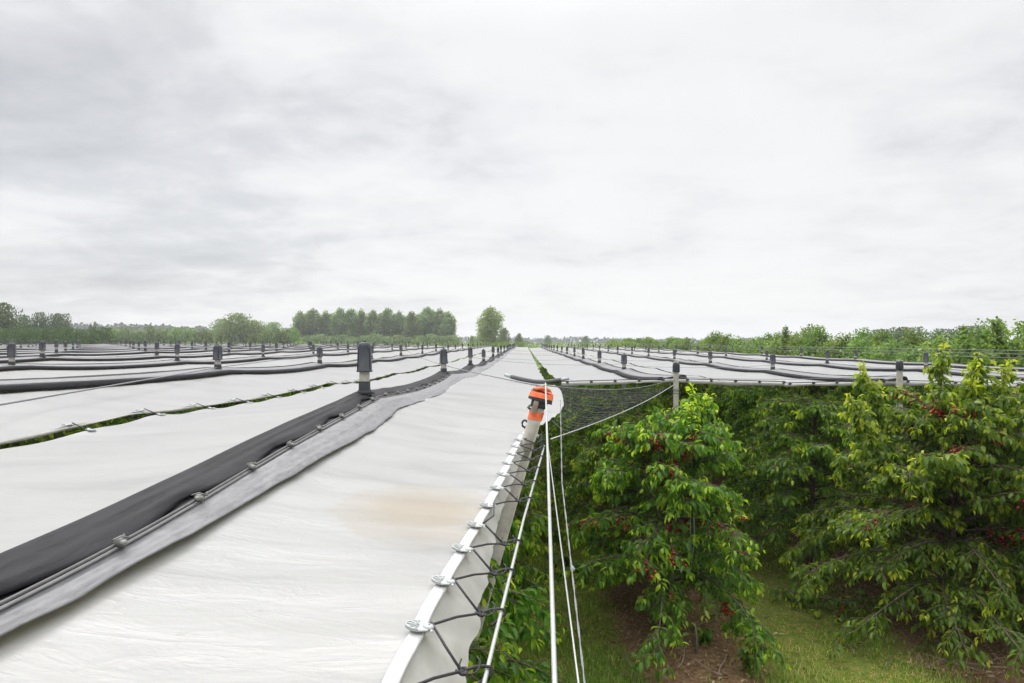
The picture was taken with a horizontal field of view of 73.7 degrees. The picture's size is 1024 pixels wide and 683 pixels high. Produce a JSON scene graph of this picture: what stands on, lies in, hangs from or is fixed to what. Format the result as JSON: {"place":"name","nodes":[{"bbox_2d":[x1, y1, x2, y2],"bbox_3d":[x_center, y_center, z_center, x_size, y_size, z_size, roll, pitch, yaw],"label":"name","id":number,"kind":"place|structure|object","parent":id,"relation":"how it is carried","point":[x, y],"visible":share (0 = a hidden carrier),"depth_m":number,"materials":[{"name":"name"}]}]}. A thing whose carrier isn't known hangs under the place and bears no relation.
{"place":"outdoors","nodes":[
{"label":"outdoors","id":0,"kind":"place"},
{"bbox_2d":[0,0,1023,341],"label":"sky","id":1,"kind":"structure","parent":0,"point":[656,169],"materials":[{"name":"white"}]},
{"bbox_2d":[165,343,1023,682],"bbox_3d":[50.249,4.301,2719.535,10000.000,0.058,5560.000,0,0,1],"label":"ground","id":2,"kind":"structure","parent":0,"point":[771,577],"depth_m":10.02,"materials":[{"name":"green plant"}]},
{"bbox_2d":[7,342,16,364],"bbox_3d":[-9.223,2.404,12.590,0.180,4.798,0.180,0,0,-20],"label":"concrete post","id":3,"kind":"object","parent":2,"relation":"on","point":[11,351],"visible":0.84,"depth_m":12.54,"materials":[{"name":"concrete"}]},
{"bbox_2d":[0,302,24,341],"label":"dark tree","id":4,"kind":"object","parent":2,"relation":"on","point":[6,322],"visible":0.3,"depth_m":151.94,"materials":[{"name":"green plant"}]},
{"bbox_2d":[5,325,31,344],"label":"hedge bush","id":5,"kind":"object","parent":2,"relation":"on","point":[18,337],"visible":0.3,"depth_m":113.02,"materials":[{"name":"green plant"}]},
{"bbox_2d":[29,312,51,338],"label":"dark tree","id":6,"kind":"object","parent":2,"relation":"on","point":[41,320],"visible":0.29,"depth_m":191.84,"materials":[{"name":"green plant"}]},
{"bbox_2d":[0,423,110,448],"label":"cherry tree","id":7,"kind":"object","parent":2,"relation":"on","point":[57,435],"visible":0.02,"depth_m":7.29,"materials":[{"name":"green plant"}]},
{"bbox_2d":[43,313,74,340],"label":"dark tree","id":8,"kind":"object","parent":2,"relation":"on","point":[58,320],"visible":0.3,"depth_m":191.57,"materials":[{"name":"green plant"}]},
{"bbox_2d":[55,326,81,343],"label":"hedge bush","id":9,"kind":"object","parent":2,"relation":"on","point":[64,339],"visible":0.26,"depth_m":113.04,"materials":[{"name":"green plant"}]},
{"bbox_2d":[80,327,104,343],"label":"hedge bush","id":10,"kind":"object","parent":2,"relation":"on","point":[88,338],"visible":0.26,"depth_m":113.08,"materials":[{"name":"green plant"}]},
{"bbox_2d":[5,322,213,340],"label":"wood","id":11,"kind":"object","parent":2,"relation":"on","point":[136,327],"visible":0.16,"depth_m":610.15,"materials":[{"name":"plant"}]},
{"bbox_2d":[118,326,134,343],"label":"bush","id":12,"kind":"object","parent":2,"relation":"on","point":[127,334],"visible":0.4,"depth_m":210.96,"materials":[{"name":"green plant"}]},
{"bbox_2d":[144,340,146,350],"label":"concrete post","id":13,"kind":"object","parent":2,"relation":"on","point":[145,345],"visible":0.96,"depth_m":31.52,"materials":[{"name":"concrete"}]},
{"bbox_2d":[0,344,412,357],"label":"rain cover","id":14,"kind":"object","parent":13,"relation":"attached to","point":[130,353],"visible":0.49,"depth_m":31.29,"materials":[{"name":"plastic"}]},
{"bbox_2d":[94,406,204,426],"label":"cherry tree","id":15,"kind":"object","parent":2,"relation":"on","point":[122,420],"visible":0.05,"depth_m":9.24,"materials":[{"name":"green plant"}]},
{"bbox_2d":[165,326,186,343],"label":"bush","id":16,"kind":"object","parent":2,"relation":"on","point":[178,335],"visible":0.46,"depth_m":210.91,"materials":[{"name":"green plant"}]},
{"bbox_2d":[213,344,222,369],"bbox_3d":[-5.209,2.440,12.089,0.180,4.798,0.180,0,0,16],"label":"concrete post","id":17,"kind":"object","parent":2,"relation":"on","point":[217,354],"visible":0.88,"depth_m":12.04,"materials":[{"name":"concrete"}]},
{"bbox_2d":[0,354,318,405],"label":"cross wire","id":18,"kind":"object","parent":17,"relation":"attached to","point":[7,403],"visible":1,"depth_m":7.37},
{"bbox_2d":[227,341,230,352],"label":"concrete post","id":19,"kind":"object","parent":2,"relation":"on","point":[229,345],"visible":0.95,"depth_m":31.00,"materials":[{"name":"concrete"}]},
{"bbox_2d":[0,345,438,363],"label":"rain cover","id":20,"kind":"object","parent":19,"relation":"attached to","point":[76,360],"visible":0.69,"depth_m":24.74,"materials":[{"name":"plastic"}]},
{"bbox_2d":[168,391,297,413],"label":"cherry tree","id":21,"kind":"object","parent":2,"relation":"on","point":[225,405],"visible":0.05,"depth_m":11.81,"materials":[{"name":"green plant"}]},
{"bbox_2d":[212,313,262,343],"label":"round tree","id":22,"kind":"object","parent":2,"relation":"on","point":[235,332],"visible":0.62,"depth_m":238.36,"materials":[{"name":"green plant"}]},
{"bbox_2d":[290,310,308,337],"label":"poplar tree","id":23,"kind":"object","parent":2,"relation":"on","point":[298,320],"visible":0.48,"depth_m":300.36,"materials":[{"name":"green plant"}]},
{"bbox_2d":[305,308,321,335],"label":"poplar tree","id":24,"kind":"object","parent":2,"relation":"on","point":[313,323],"visible":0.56,"depth_m":303.36,"materials":[{"name":"green plant"}]},
{"bbox_2d":[318,311,333,337],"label":"poplar tree","id":25,"kind":"object","parent":2,"relation":"on","point":[325,324],"visible":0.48,"depth_m":308.14,"materials":[{"name":"green plant"}]},
{"bbox_2d":[329,307,351,340],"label":"poplar tree","id":26,"kind":"object","parent":2,"relation":"on","point":[338,321],"visible":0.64,"depth_m":299.67,"materials":[{"name":"green plant"}]},
{"bbox_2d":[341,308,362,341],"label":"poplar tree","id":27,"kind":"object","parent":2,"relation":"on","point":[352,319],"visible":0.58,"depth_m":304.23,"materials":[{"name":"green plant"}]},
{"bbox_2d":[356,340,374,394],"bbox_3d":[-1.301,2.386,6.029,0.180,4.798,0.180,0,0,-6],"label":"concrete post","id":28,"kind":"object","parent":2,"relation":"on","point":[364,361],"visible":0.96,"depth_m":5.98,"materials":[{"name":"stone"}]},
{"bbox_2d":[363,310,384,339],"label":"poplar tree","id":29,"kind":"object","parent":2,"relation":"on","point":[373,325],"visible":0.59,"depth_m":299.78,"materials":[{"name":"green plant"}]},
{"bbox_2d":[379,308,400,341],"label":"poplar tree","id":30,"kind":"object","parent":2,"relation":"on","point":[388,320],"visible":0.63,"depth_m":303.50,"materials":[{"name":"green plant"}]},
{"bbox_2d":[154,340,640,367],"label":"hedge","id":31,"kind":"object","parent":2,"relation":"on","point":[522,344],"visible":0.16,"depth_m":108.85,"materials":[{"name":"green plant"}]},
{"bbox_2d":[393,310,405,338],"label":"poplar tree","id":32,"kind":"object","parent":2,"relation":"on","point":[400,318],"visible":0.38,"depth_m":307.60,"materials":[{"name":"green plant"}]},
{"bbox_2d":[400,311,422,340],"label":"poplar tree","id":33,"kind":"object","parent":2,"relation":"on","point":[412,327],"visible":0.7,"depth_m":299.38,"materials":[{"name":"green plant"}]},
{"bbox_2d":[419,307,437,336],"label":"poplar tree","id":34,"kind":"object","parent":2,"relation":"on","point":[428,320],"visible":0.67,"depth_m":303.04,"materials":[{"name":"green plant"}]},
{"bbox_2d":[437,311,456,340],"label":"poplar tree","id":35,"kind":"object","parent":2,"relation":"on","point":[448,326],"visible":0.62,"depth_m":299.08,"materials":[{"name":"green plant"}]},
{"bbox_2d":[475,305,504,346],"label":"broadleaf tree","id":36,"kind":"object","parent":2,"relation":"on","point":[490,324],"visible":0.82,"depth_m":258.64,"materials":[{"name":"green plant"}]},
{"bbox_2d":[465,558,536,682],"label":"cherry tree","id":37,"kind":"object","parent":2,"relation":"on","point":[480,649],"visible":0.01,"depth_m":4.89,"materials":[{"name":"green plant"}]},
{"bbox_2d":[468,386,552,654],"bbox_3d":[-0.352,2.445,5.281,0.190,4.359,0.177,16,0,1],"label":"taped post","id":38,"kind":"object","parent":2,"relation":"on","point":[536,405],"visible":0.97,"depth_m":5.24,"materials":[{"name":"concrete"}]},
{"bbox_2d":[0,346,563,682],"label":"rain cover","id":39,"kind":"object","parent":38,"relation":"on","point":[332,533],"visible":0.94,"depth_m":2.47,"materials":[{"name":"plastic"}]},
{"bbox_2d":[418,419,545,682],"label":"lacing cord","id":40,"kind":"object","parent":39,"relation":"attached to","point":[462,670],"visible":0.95,"depth_m":2.23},
{"bbox_2d":[482,445,544,682],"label":"edge rope","id":41,"kind":"object","parent":40,"relation":"hanging from","point":[490,655],"visible":0.91,"depth_m":2.27,"materials":[{"name":"fabric"}]},
{"bbox_2d":[504,373,569,383],"bbox_3d":[0.438,0.678,12.386,1.272,0.177,0.091,0,0,25],"label":"foam pipe","id":42,"kind":"object","parent":39,"relation":"on","point":[533,381],"visible":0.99,"depth_m":12.35,"materials":[{"name":"grey plastic"}]},
{"bbox_2d":[545,383,557,682],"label":"support wire","id":43,"kind":"object","parent":38,"relation":"attached to","point":[553,638],"visible":1,"depth_m":1.65,"materials":[{"name":"metal"}]},
{"bbox_2d":[549,453,579,682],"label":"stay wire","id":44,"kind":"object","parent":38,"relation":"attached to","point":[576,666],"visible":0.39,"depth_m":2.50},
{"bbox_2d":[560,400,585,682],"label":"twisted wire","id":45,"kind":"object","parent":38,"relation":"attached to","point":[572,568],"visible":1,"depth_m":2.46,"materials":[{"name":"grey metal"}]},
{"bbox_2d":[476,519,564,682],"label":"cherry tree","id":46,"kind":"object","parent":2,"relation":"on","point":[524,602],"visible":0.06,"depth_m":6.94,"materials":[{"name":"green plant"}]},
{"bbox_2d":[500,478,559,626],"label":"cherry tree","id":47,"kind":"object","parent":2,"relation":"on","point":[531,525],"visible":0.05,"depth_m":9.66,"materials":[{"name":"green plant"}]},
{"bbox_2d":[508,456,573,571],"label":"cherry tree","id":48,"kind":"object","parent":2,"relation":"on","point":[544,550],"visible":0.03,"depth_m":12.43,"materials":[{"name":"green plant"}]},
{"bbox_2d":[516,472,565,545],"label":"cherry tree","id":49,"kind":"object","parent":2,"relation":"on","point":[555,533],"visible":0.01,"depth_m":14.62,"materials":[{"name":"green plant"}]},
{"bbox_2d":[535,389,580,476],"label":"cherry tree","id":50,"kind":"object","parent":2,"relation":"on","point":[554,433],"visible":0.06,"depth_m":21.90,"materials":[{"name":"green plant"}]},
{"bbox_2d":[541,384,630,488],"bbox_3d":[2.487,2.703,19.762,3.332,3.239,3.852,0,0,33],"label":"cherry tree","id":51,"kind":"object","parent":2,"relation":"on","point":[576,406],"visible":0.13,"depth_m":19.59,"materials":[{"name":"green plant"}]},
{"bbox_2d":[597,350,601,362],"bbox_3d":[3.055,2.697,23.938,0.180,4.798,0.180,0,0,-16],"label":"concrete post","id":52,"kind":"object","parent":2,"relation":"on","point":[599,355],"visible":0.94,"depth_m":23.88,"materials":[{"name":"concrete"}]},
{"bbox_2d":[529,347,785,386],"bbox_3d":[3.677,0.807,57.935,3.913,0.454,92.014,0,0,1],"label":"rain cover","id":53,"kind":"object","parent":52,"relation":"attached to","point":[586,370],"visible":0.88,"depth_m":18.11,"materials":[{"name":"plastic"}]},
{"bbox_2d":[537,385,667,509],"bbox_3d":[2.588,2.695,17.597,4.074,3.258,3.584,0,0,-20],"label":"cherry tree","id":54,"kind":"object","parent":2,"relation":"on","point":[567,468],"visible":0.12,"depth_m":17.32,"materials":[{"name":"green plant"}]},
{"bbox_2d":[541,391,667,531],"bbox_3d":[2.336,2.692,15.069,3.749,3.264,3.786,0,0,-8],"label":"cherry tree","id":55,"kind":"object","parent":2,"relation":"on","point":[573,509],"visible":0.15,"depth_m":14.75,"materials":[{"name":"green plant"}]},
{"bbox_2d":[459,335,767,344],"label":"wood","id":56,"kind":"object","parent":2,"relation":"on","point":[554,340],"visible":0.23,"depth_m":877.45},
{"bbox_2d":[560,407,736,593],"bbox_3d":[2.521,2.776,12.788,3.180,3.092,3.677,0,0,31],"label":"cherry tree","id":57,"kind":"object","parent":2,"relation":"on","point":[631,416],"visible":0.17,"depth_m":12.65,"materials":[{"name":"green plant"}]},
{"bbox_2d":[555,382,790,682],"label":"cherry tree","id":58,"kind":"object","parent":2,"relation":"on","point":[695,450],"visible":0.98,"depth_m":9.66,"materials":[{"name":"green plant"}]},
{"bbox_2d":[672,361,679,581],"bbox_3d":[2.827,2.727,11.832,0.128,4.770,0.124,0,0,22],"label":"concrete post","id":59,"kind":"object","parent":2,"relation":"on","point":[676,368],"visible":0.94,"depth_m":11.80,"materials":[{"name":"concrete"}]},
{"bbox_2d":[550,384,674,439],"bbox_3d":[1.554,0.766,8.508,0.010,0.079,6.992,0,0,21],"label":"brace rope","id":60,"kind":"object","parent":59,"relation":"attached to","point":[609,417],"visible":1,"depth_m":6.98,"materials":[{"name":"fabric"}]},
{"bbox_2d":[551,385,667,431],"bbox_3d":[0.808,0.803,9.249,1.861,0.086,6.179,0,0,21],"label":"side net","id":61,"kind":"object","parent":60,"relation":"attached to","point":[629,396],"visible":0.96,"depth_m":9.26,"materials":[{"name":"fabric"}]},
{"bbox_2d":[657,375,704,411],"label":"cherry tree","id":62,"kind":"object","parent":2,"relation":"on","point":[683,394],"visible":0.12,"depth_m":25.51,"materials":[{"name":"green plant"}]},
{"bbox_2d":[692,625,712,644],"bbox_3d":[2.721,4.186,9.639,0.282,0.353,0.371,0,0,1],"label":"cherry sucker","id":63,"kind":"object","parent":2,"relation":"on","point":[705,635],"visible":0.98,"depth_m":9.62,"materials":[{"name":"green plant"}]},
{"bbox_2d":[708,351,712,362],"bbox_3d":[7.059,2.728,24.232,0.180,4.798,0.180,0,0,-17],"label":"concrete post","id":64,"kind":"object","parent":2,"relation":"on","point":[710,357],"visible":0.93,"depth_m":24.19,"materials":[{"name":"concrete"}]},
{"bbox_2d":[558,347,1001,386],"bbox_3d":[7.696,0.825,58.036,3.920,0.404,91.664,0,0,1],"label":"rain cover","id":65,"kind":"object","parent":64,"relation":"attached to","point":[792,378],"visible":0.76,"depth_m":18.31,"materials":[{"name":"plastic"}]},
{"bbox_2d":[695,330,731,350],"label":"orchard tree","id":66,"kind":"object","parent":2,"relation":"on","point":[716,336],"visible":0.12,"depth_m":66.68,"materials":[{"name":"green plant"}]},
{"bbox_2d":[679,375,748,426],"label":"cherry tree","id":67,"kind":"object","parent":2,"relation":"on","point":[701,387],"visible":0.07,"depth_m":22.69,"materials":[{"name":"green plant"}]},
{"bbox_2d":[710,333,734,351],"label":"orchard tree","id":68,"kind":"object","parent":2,"relation":"on","point":[724,342],"visible":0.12,"depth_m":63.60,"materials":[{"name":"green plant"}]},
{"bbox_2d":[678,384,770,496],"bbox_3d":[6.636,2.732,20.233,3.501,3.183,3.981,0,0,16],"label":"cherry tree","id":69,"kind":"object","parent":2,"relation":"on","point":[718,391],"visible":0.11,"depth_m":19.91,"materials":[{"name":"green plant"}]},
{"bbox_2d":[735,632,775,674],"bbox_3d":[3.131,4.067,8.893,0.460,0.523,0.533,0,0,1],"label":"cherry sucker","id":70,"kind":"object","parent":2,"relation":"on","point":[744,655],"visible":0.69,"depth_m":8.83,"materials":[{"name":"green plant"}]},
{"bbox_2d":[704,385,837,503],"bbox_3d":[6.356,2.709,17.821,3.630,3.230,3.545,0,0,5],"label":"cherry tree","id":71,"kind":"object","parent":2,"relation":"on","point":[738,393],"visible":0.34,"depth_m":17.51,"materials":[{"name":"green plant"}]},
{"bbox_2d":[566,514,1023,682],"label":"fallen leaves","id":72,"kind":"object","parent":2,"relation":"on","point":[909,649],"visible":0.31,"depth_m":9.61,"materials":[{"name":"brown plant"}]},
{"bbox_2d":[722,392,868,541],"bbox_3d":[6.421,2.723,15.229,3.290,3.199,3.804,0,0,27],"label":"cherry tree","id":73,"kind":"object","parent":2,"relation":"on","point":[801,483],"visible":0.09,"depth_m":15.08,"materials":[{"name":"green plant"}]},
{"bbox_2d":[777,324,816,393],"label":"orchard tree","id":74,"kind":"object","parent":2,"relation":"on","point":[803,336],"visible":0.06,"depth_m":46.20,"materials":[{"name":"green plant"}]},
{"bbox_2d":[788,324,839,393],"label":"orchard tree","id":75,"kind":"object","parent":2,"relation":"on","point":[820,336],"visible":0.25,"depth_m":43.62,"materials":[{"name":"green plant"}]},
{"bbox_2d":[789,385,850,426],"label":"cherry tree","id":76,"kind":"object","parent":2,"relation":"on","point":[809,390],"visible":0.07,"depth_m":23.34,"materials":[{"name":"green plant"}]},
{"bbox_2d":[715,392,945,587],"bbox_3d":[5.680,2.646,12.858,3.694,3.358,4.199,0,0,-35],"label":"cherry tree","id":77,"kind":"object","parent":2,"relation":"on","point":[790,462],"visible":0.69,"depth_m":12.41,"materials":[{"name":"green plant"}]},
{"bbox_2d":[805,331,868,394],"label":"orchard tree","id":78,"kind":"object","parent":2,"relation":"on","point":[841,342],"visible":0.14,"depth_m":40.83,"materials":[{"name":"green plant"}]},
{"bbox_2d":[853,349,856,358],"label":"concrete post","id":79,"kind":"object","parent":2,"relation":"on","point":[855,353],"visible":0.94,"depth_m":30.20,"materials":[{"name":"concrete"}]},
{"bbox_2d":[619,346,1023,373],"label":"rain cover","id":80,"kind":"object","parent":79,"relation":"attached to","point":[853,361],"visible":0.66,"depth_m":31.52,"materials":[{"name":"plastic"}]},
{"bbox_2d":[819,386,895,450],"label":"cherry tree","id":81,"kind":"object","parent":2,"relation":"on","point":[856,392],"visible":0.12,"depth_m":20.76,"materials":[{"name":"green plant"}]},
{"bbox_2d":[837,337,877,358],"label":"orchard tree","id":82,"kind":"object","parent":2,"relation":"on","point":[862,347],"visible":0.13,"depth_m":38.13,"materials":[{"name":"green plant"}]},
{"bbox_2d":[852,338,909,405],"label":"orchard tree","id":83,"kind":"object","parent":2,"relation":"on","point":[888,353],"visible":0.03,"depth_m":35.37,"materials":[{"name":"green plant"}]},
{"bbox_2d":[861,329,901,352],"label":"orchard tree","id":84,"kind":"object","parent":2,"relation":"on","point":[884,336],"visible":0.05,"depth_m":42.34,"materials":[{"name":"green plant"}]},
{"bbox_2d":[762,342,1023,679],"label":"cherry tree","id":85,"kind":"object","parent":2,"relation":"on","point":[920,466],"visible":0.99,"depth_m":9.77,"materials":[{"name":"green plant"}]},
{"bbox_2d":[895,360,903,584],"bbox_3d":[6.857,2.705,12.097,0.128,4.770,0.124,0,0,4],"label":"concrete post","id":86,"kind":"object","parent":2,"relation":"on","point":[899,368],"visible":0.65,"depth_m":12.05,"materials":[{"name":"concrete"}]},
{"bbox_2d":[870,385,935,501],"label":"cherry tree","id":87,"kind":"object","parent":2,"relation":"on","point":[921,390],"visible":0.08,"depth_m":18.09,"materials":[{"name":"green plant"}]},
{"bbox_2d":[876,328,931,358],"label":"orchard tree","id":88,"kind":"object","parent":2,"relation":"on","point":[912,340],"visible":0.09,"depth_m":39.51,"materials":[{"name":"green plant"}]},
{"bbox_2d":[890,326,927,345],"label":"dark tree","id":89,"kind":"object","parent":2,"relation":"on","point":[904,329],"visible":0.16,"depth_m":127.87,"materials":[{"name":"green plant"}]},
{"bbox_2d":[889,343,930,361],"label":"orchard tree","id":90,"kind":"object","parent":2,"relation":"on","point":[909,358],"visible":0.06,"depth_m":33.02,"materials":[{"name":"green plant"}]},
{"bbox_2d":[919,328,959,341],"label":"dark tree","id":91,"kind":"object","parent":2,"relation":"on","point":[938,331],"visible":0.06,"depth_m":127.90,"materials":[{"name":"green plant"}]},
{"bbox_2d":[914,333,981,361],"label":"orchard tree","id":92,"kind":"object","parent":2,"relation":"on","point":[942,339],"visible":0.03,"depth_m":30.77,"materials":[{"name":"green plant"}]},
{"bbox_2d":[928,409,1023,620],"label":"cherry tree","id":93,"kind":"object","parent":2,"relation":"on","point":[970,526],"visible":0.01,"depth_m":10.89,"materials":[{"name":"green plant"}]},
{"bbox_2d":[943,318,1022,366],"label":"orchard tree","id":94,"kind":"object","parent":2,"relation":"on","point":[981,333],"visible":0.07,"depth_m":27.73,"materials":[{"name":"green plant"}]},
{"bbox_2d":[966,319,1023,366],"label":"orchard tree","id":95,"kind":"object","parent":2,"relation":"on","point":[1017,340],"visible":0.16,"depth_m":25.94,"materials":[{"name":"green plant"}]},
{"bbox_2d":[982,316,1014,366],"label":"orchard tree","id":96,"kind":"object","parent":2,"relation":"on","point":[996,328],"visible":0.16,"depth_m":26.57,"materials":[{"name":"green plant"}]},
{"bbox_2d":[477,486,1023,682],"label":"grass","id":97,"kind":"structure","parent":0,"point":[630,675],"depth_m":9.50,"materials":[{"name":"plant"}]},
{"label":"concrete post","id":98,"kind":"object","parent":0,"visible":0},
{"bbox_2d":[0,344,331,349],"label":"rain cover","id":99,"kind":"object","parent":98,"relation":"on","point":[3,348],"visible":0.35,"depth_m":48.17,"materials":[{"name":"plastic"}]},
{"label":"concrete post","id":100,"kind":"object","parent":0,"visible":0},
{"bbox_2d":[0,344,356,351],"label":"rain cover","id":101,"kind":"object","parent":100,"relation":"attached to","point":[153,348],"visible":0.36,"depth_m":44.81,"materials":[{"name":"plastic"}]},
{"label":"concrete post","id":102,"kind":"object","parent":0,"visible":0},
{"bbox_2d":[0,344,384,354],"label":"rain cover","id":103,"kind":"object","parent":102,"relation":"attached to","point":[64,351],"visible":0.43,"depth_m":37.95,"materials":[{"name":"plastic"}]},
{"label":"concrete post","id":104,"kind":"object","parent":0,"visible":0},
{"bbox_2d":[0,345,467,378],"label":"rain cover","id":105,"kind":"object","parent":104,"relation":"attached to","point":[25,370],"visible":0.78,"depth_m":17.43,"materials":[{"name":"plastic"}]},
{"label":"concrete post","id":106,"kind":"object","parent":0,"visible":0},
{"bbox_2d":[0,346,499,444],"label":"rain cover","id":107,"kind":"object","parent":106,"relation":"attached to","point":[26,420],"visible":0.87,"depth_m":8.54,"materials":[{"name":"plastic"}]},
{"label":"concrete post","id":108,"kind":"object","parent":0,"visible":0},
{"bbox_2d":[588,347,1023,386],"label":"rain cover","id":109,"kind":"object","parent":108,"relation":"attached to","point":[915,373],"visible":0.76,"depth_m":23.56,"materials":[{"name":"plastic"}]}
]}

